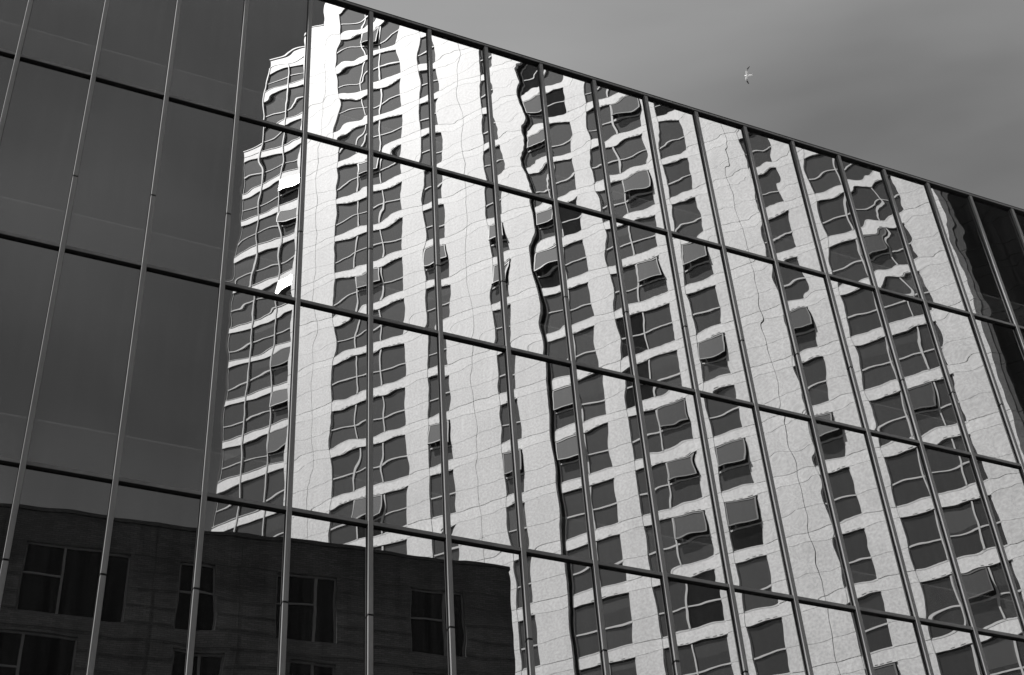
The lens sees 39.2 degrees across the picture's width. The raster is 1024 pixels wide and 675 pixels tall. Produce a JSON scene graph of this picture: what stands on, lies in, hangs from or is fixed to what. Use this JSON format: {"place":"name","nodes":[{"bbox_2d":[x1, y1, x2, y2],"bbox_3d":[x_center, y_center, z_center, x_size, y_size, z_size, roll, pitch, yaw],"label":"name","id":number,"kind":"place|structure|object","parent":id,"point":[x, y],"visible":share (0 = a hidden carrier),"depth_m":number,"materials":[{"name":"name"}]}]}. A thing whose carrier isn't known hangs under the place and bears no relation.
{"place":"outdoors","nodes":[
{"label":"outdoors","id":0,"kind":"place"},
{"bbox_2d":[0,0,1023,674],"bbox_3d":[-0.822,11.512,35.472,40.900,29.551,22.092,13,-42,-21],"label":"glass office building","id":1,"kind":"structure","parent":0,"point":[342,338],"depth_m":29.34,"materials":[{"name":"glass"}]},
{"bbox_2d":[347,0,1023,208],"label":"sky","id":2,"kind":"structure","parent":0,"point":[932,90],"materials":[{"name":"grey"}]},
{"bbox_2d":[745,66,752,83],"bbox_3d":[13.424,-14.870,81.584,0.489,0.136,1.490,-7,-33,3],"label":"gull","id":3,"kind":"object","parent":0,"point":[747,75],"visible":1,"depth_m":81.54,"materials":[{"name":"white"}]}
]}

